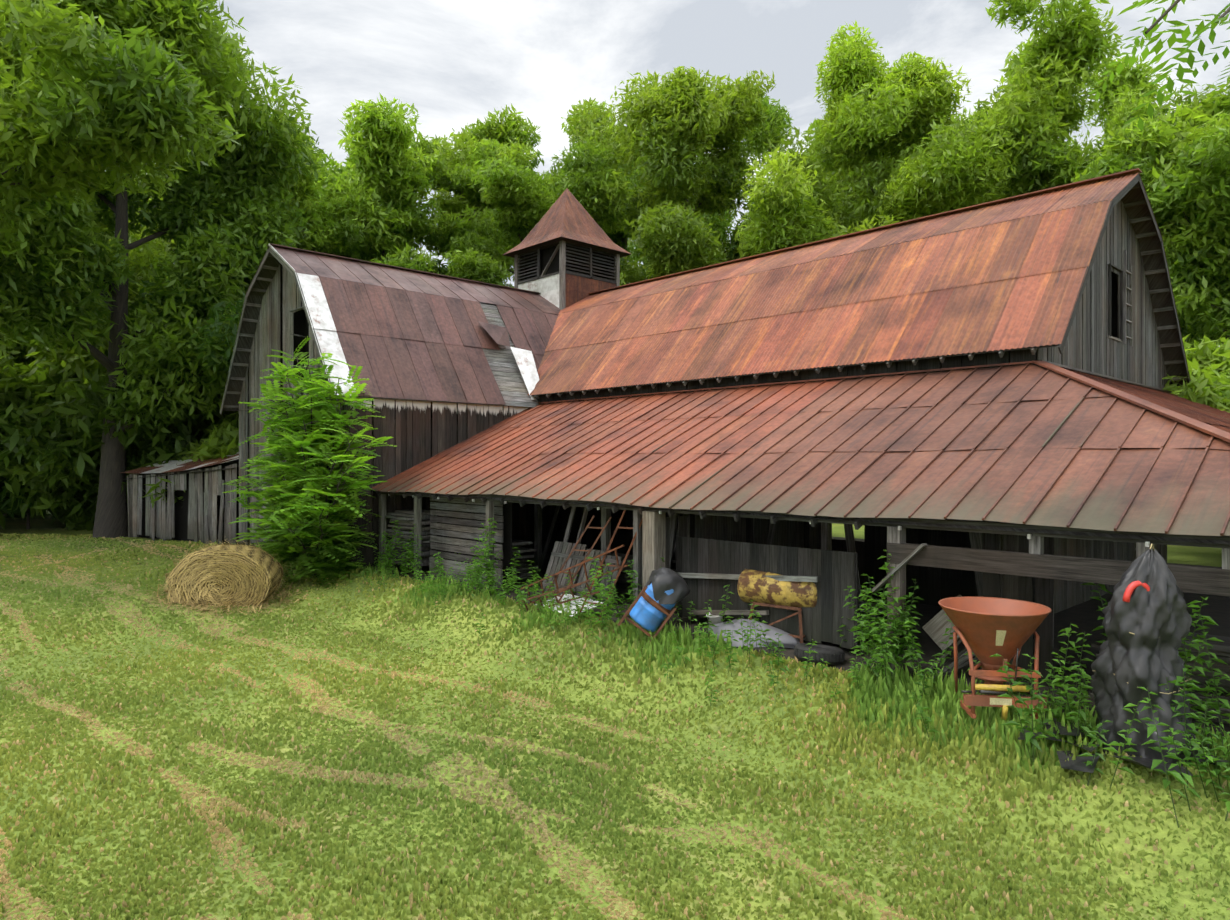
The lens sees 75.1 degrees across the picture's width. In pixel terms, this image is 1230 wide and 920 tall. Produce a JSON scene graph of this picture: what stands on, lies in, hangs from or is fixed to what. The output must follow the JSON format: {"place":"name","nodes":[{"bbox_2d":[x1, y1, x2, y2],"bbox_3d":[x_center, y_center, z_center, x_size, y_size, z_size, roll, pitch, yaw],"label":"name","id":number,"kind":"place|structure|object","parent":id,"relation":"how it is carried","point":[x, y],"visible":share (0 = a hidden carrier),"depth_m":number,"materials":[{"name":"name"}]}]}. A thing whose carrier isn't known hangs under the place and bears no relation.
{"place":"outdoors","nodes":[
{"label":"outdoors","id":0,"kind":"place"},
{"bbox_2d":[0,510,1229,919],"bbox_3d":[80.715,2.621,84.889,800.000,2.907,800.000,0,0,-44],"label":"ground","id":1,"kind":"structure","parent":0,"point":[1176,554],"depth_m":9.74,"materials":[{"name":"green plant"}]},
{"bbox_2d":[2,512,50,517],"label":"tree wood","id":2,"kind":"object","parent":1,"relation":"on","point":[15,515],"depth_m":45.01,"materials":[{"name":"green plant"}]},
{"bbox_2d":[0,506,61,523],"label":"tree wood","id":3,"kind":"object","parent":1,"relation":"on","point":[44,513],"depth_m":38.46,"materials":[{"name":"green plant"}]},
{"bbox_2d":[0,338,66,529],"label":"tree","id":4,"kind":"object","parent":1,"relation":"on","point":[6,508],"visible":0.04,"depth_m":34.18,"materials":[{"name":"green plant"}]},
{"bbox_2d":[0,462,98,531],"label":"tree wood","id":5,"kind":"object","parent":1,"relation":"on","point":[74,507],"visible":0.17,"depth_m":34.95,"materials":[{"name":"green plant"}]},
{"bbox_2d":[0,336,107,528],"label":"tree","id":6,"kind":"object","parent":1,"relation":"on","point":[55,371],"visible":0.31,"depth_m":34.39,"materials":[{"name":"green plant"}]},
{"bbox_2d":[0,294,146,528],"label":"tree","id":7,"kind":"object","parent":1,"relation":"on","point":[80,466],"visible":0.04,"depth_m":33.83,"materials":[{"name":"green plant"}]},
{"bbox_2d":[0,342,191,507],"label":"tree wood","id":8,"kind":"object","parent":1,"relation":"on","point":[12,412],"visible":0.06,"depth_m":33.33,"materials":[{"name":"green plant"}]},
{"bbox_2d":[0,0,244,358],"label":"tree","id":9,"kind":"object","parent":1,"relation":"on","point":[135,135],"visible":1,"depth_m":23.55,"materials":[{"name":"green plant"}]},
{"bbox_2d":[80,176,165,293],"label":"tree","id":10,"kind":"object","parent":1,"relation":"on","point":[141,200],"depth_m":52.48,"materials":[{"name":"green plant"}]},
{"bbox_2d":[42,293,231,463],"bbox_3d":[-17.581,-2.082,37.989,14.180,11.467,12.735,0,0,-5],"label":"tree","id":11,"kind":"object","parent":1,"relation":"on","point":[147,437],"visible":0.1,"depth_m":33.31,"materials":[{"name":"green plant"}]},
{"bbox_2d":[0,0,328,537],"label":"tree","id":12,"kind":"object","parent":1,"relation":"on","point":[227,221],"visible":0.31,"depth_m":32.79,"materials":[{"name":"green plant"}]},
{"bbox_2d":[95,208,239,304],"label":"tree","id":13,"kind":"object","parent":1,"relation":"on","point":[147,258],"visible":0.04,"depth_m":42.44,"materials":[{"name":"green plant"}]},
{"bbox_2d":[134,163,243,302],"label":"tree","id":14,"kind":"object","parent":1,"relation":"on","point":[171,245],"visible":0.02,"depth_m":60.02,"materials":[{"name":"green plant"}]},
{"bbox_2d":[140,415,238,513],"bbox_3d":[-15.918,0.519,34.234,7.653,6.033,6.368,0,0,-44],"label":"tree wood","id":15,"kind":"object","parent":1,"relation":"on","point":[222,440],"visible":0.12,"depth_m":32.89,"materials":[{"name":"green plant"}]},
{"bbox_2d":[185,385,238,446],"bbox_3d":[-18.222,-1.593,39.861,10.180,10.082,11.907,0,0,6],"label":"tree","id":16,"kind":"object","parent":1,"relation":"on","point":[219,418],"visible":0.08,"depth_m":35.74,"materials":[{"name":"green plant"}]},
{"bbox_2d":[137,538,310,619],"bbox_3d":[-10.041,3.122,20.485,3.974,2.248,3.928,0,0,-44],"label":"hay bale","id":17,"kind":"object","parent":1,"relation":"on","point":[229,575],"visible":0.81,"depth_m":19.83,"materials":[{"name":"plant"}]},
{"bbox_2d":[149,128,394,313],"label":"tree","id":18,"kind":"object","parent":1,"relation":"on","point":[343,202],"visible":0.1,"depth_m":51.73,"materials":[{"name":"green plant"}]},
{"bbox_2d":[222,336,396,587],"bbox_3d":[-8.847,-0.115,22.724,3.963,7.194,7.671,0,0,-44],"label":"bush","id":19,"kind":"object","parent":1,"relation":"on","point":[317,508],"visible":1,"depth_m":22.01,"materials":[{"name":"green plant"}]},
{"bbox_2d":[283,92,472,275],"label":"tree","id":20,"kind":"object","parent":1,"relation":"on","point":[377,153],"visible":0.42,"depth_m":53.70,"materials":[{"name":"green plant"}]},
{"bbox_2d":[334,104,541,271],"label":"tree","id":21,"kind":"object","parent":1,"relation":"on","point":[443,185],"visible":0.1,"depth_m":60.98,"materials":[{"name":"green plant"}]},
{"bbox_2d":[415,137,636,287],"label":"tree","id":22,"kind":"object","parent":1,"relation":"on","point":[521,195],"visible":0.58,"depth_m":51.19,"materials":[{"name":"green plant"}]},
{"bbox_2d":[561,97,737,279],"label":"tree","id":23,"kind":"object","parent":1,"relation":"on","point":[616,238],"visible":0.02,"depth_m":65.22,"materials":[{"name":"green plant"}]},
{"bbox_2d":[617,567,689,641],"bbox_3d":[0.709,2.687,14.696,1.319,1.433,0.746,0,0,1],"label":"blue drum","id":24,"kind":"object","parent":1,"relation":"on","point":[663,592],"visible":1,"depth_m":14.42,"materials":[{"name":"plastic"}]},
{"bbox_2d":[121,168,1229,723],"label":"barn","id":25,"kind":"structure","parent":1,"relation":"on","point":[977,400],"depth_m":19.48,"materials":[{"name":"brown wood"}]},
{"bbox_2d":[627,209,734,262],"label":"tree","id":26,"kind":"object","parent":1,"relation":"on","point":[635,254],"depth_m":80.00,"materials":[{"name":"green plant"}]},
{"bbox_2d":[565,66,849,284],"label":"tree","id":27,"kind":"object","parent":1,"relation":"on","point":[678,126],"visible":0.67,"depth_m":49.73,"materials":[{"name":"green plant"}]},
{"bbox_2d":[252,524,1229,739],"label":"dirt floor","id":28,"kind":"structure","parent":1,"relation":"on","point":[1084,616],"depth_m":15.47,"materials":[{"name":"brown soil"}]},
{"bbox_2d":[516,510,799,648],"bbox_3d":[0.425,2.186,16.233,2.185,2.398,7.522,0,0,-44],"label":"shed clutter","id":29,"kind":"object","parent":28,"relation":"on","point":[573,559],"visible":0.71,"depth_m":17.04,"materials":[{"name":"grey wood"}]},
{"bbox_2d":[706,612,722,625],"bbox_3d":[1.882,3.069,15.053,0.336,0.393,0.320,0,0,-44],"label":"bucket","id":30,"kind":"object","parent":28,"relation":"on","point":[714,619],"visible":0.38,"depth_m":14.94,"materials":[{"name":"silver metal"}]},
{"bbox_2d":[737,569,816,642],"bbox_3d":[2.995,2.597,14.318,1.640,1.305,0.782,0,0,38],"label":"fuel tank","id":31,"kind":"object","parent":28,"relation":"on","point":[756,587],"visible":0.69,"depth_m":14.09,"materials":[{"name":"yellow metal"}]},
{"bbox_2d":[794,643,844,664],"bbox_3d":[3.287,3.115,12.871,0.805,0.301,0.796,0,0,-44],"label":"old tyre","id":32,"kind":"object","parent":28,"relation":"on","point":[832,655],"visible":0.94,"depth_m":12.58,"materials":[{"name":"rubber"}]},
{"bbox_2d":[263,518,1229,827],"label":"weed plants","id":33,"kind":"object","parent":1,"relation":"on","point":[885,650],"visible":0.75,"depth_m":11.32,"materials":[{"name":"green plant"}]},
{"bbox_2d":[733,80,879,238],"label":"tree","id":34,"kind":"object","parent":1,"relation":"on","point":[775,124],"visible":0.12,"depth_m":63.27,"materials":[{"name":"green plant"}]},
{"bbox_2d":[735,20,1023,258],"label":"tree","id":35,"kind":"object","parent":1,"relation":"on","point":[901,114],"visible":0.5,"depth_m":47.01,"materials":[{"name":"green plant"}]},
{"bbox_2d":[803,105,1009,204],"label":"tree","id":36,"kind":"object","parent":1,"relation":"on","point":[959,116],"depth_m":60.47,"materials":[{"name":"green plant"}]},
{"bbox_2d":[938,596,1051,719],"bbox_3d":[4.886,2.544,10.309,1.323,1.342,1.334,0,0,-44],"label":"fertilizer spreader","id":37,"kind":"object","parent":1,"relation":"on","point":[984,628],"visible":0.94,"depth_m":9.98,"materials":[{"name":"paint"}]},
{"bbox_2d":[929,0,1229,199],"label":"tree","id":38,"kind":"object","parent":1,"relation":"on","point":[1038,104],"visible":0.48,"depth_m":43.87,"materials":[{"name":"green plant"}]},
{"bbox_2d":[1018,544,1228,775],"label":"tarp-covered object","id":39,"kind":"object","parent":1,"relation":"on","point":[1147,622],"visible":0.9,"depth_m":8.88,"materials":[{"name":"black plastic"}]},
{"bbox_2d":[1063,54,1223,350],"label":"tree","id":40,"kind":"object","parent":1,"relation":"on","point":[1120,98],"visible":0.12,"depth_m":57.03,"materials":[{"name":"green plant"}]},
{"bbox_2d":[1072,76,1229,352],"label":"tree","id":41,"kind":"object","parent":1,"relation":"on","point":[1150,140],"visible":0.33,"depth_m":38.96,"materials":[{"name":"green plant"}]},
{"bbox_2d":[1078,126,1229,342],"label":"tree","id":42,"kind":"object","parent":1,"relation":"on","point":[1198,191],"visible":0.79,"depth_m":37.33,"materials":[{"name":"green plant"}]},
{"bbox_2d":[1162,358,1229,409],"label":"tree wood","id":43,"kind":"object","parent":1,"relation":"on","point":[1207,378],"visible":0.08,"depth_m":23.07,"materials":[{"name":"green plant"}]},
{"bbox_2d":[1182,333,1229,412],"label":"tree","id":44,"kind":"object","parent":1,"relation":"on","point":[1206,354],"visible":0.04,"depth_m":26.79,"materials":[{"name":"green plant"}]},
{"bbox_2d":[1190,327,1222,347],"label":"tree","id":45,"kind":"object","parent":1,"relation":"on","point":[1213,338],"depth_m":69.88,"materials":[{"name":"green plant"}]},
{"bbox_2d":[146,0,1229,346],"label":"sky","id":46,"kind":"structure","parent":0,"point":[457,61],"materials":[{"name":"white"}]},
{"bbox_2d":[1088,0,1229,130],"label":"overhanging branch","id":47,"kind":"object","parent":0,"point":[1172,40],"visible":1,"depth_m":7.22,"materials":[{"name":"green plant"}]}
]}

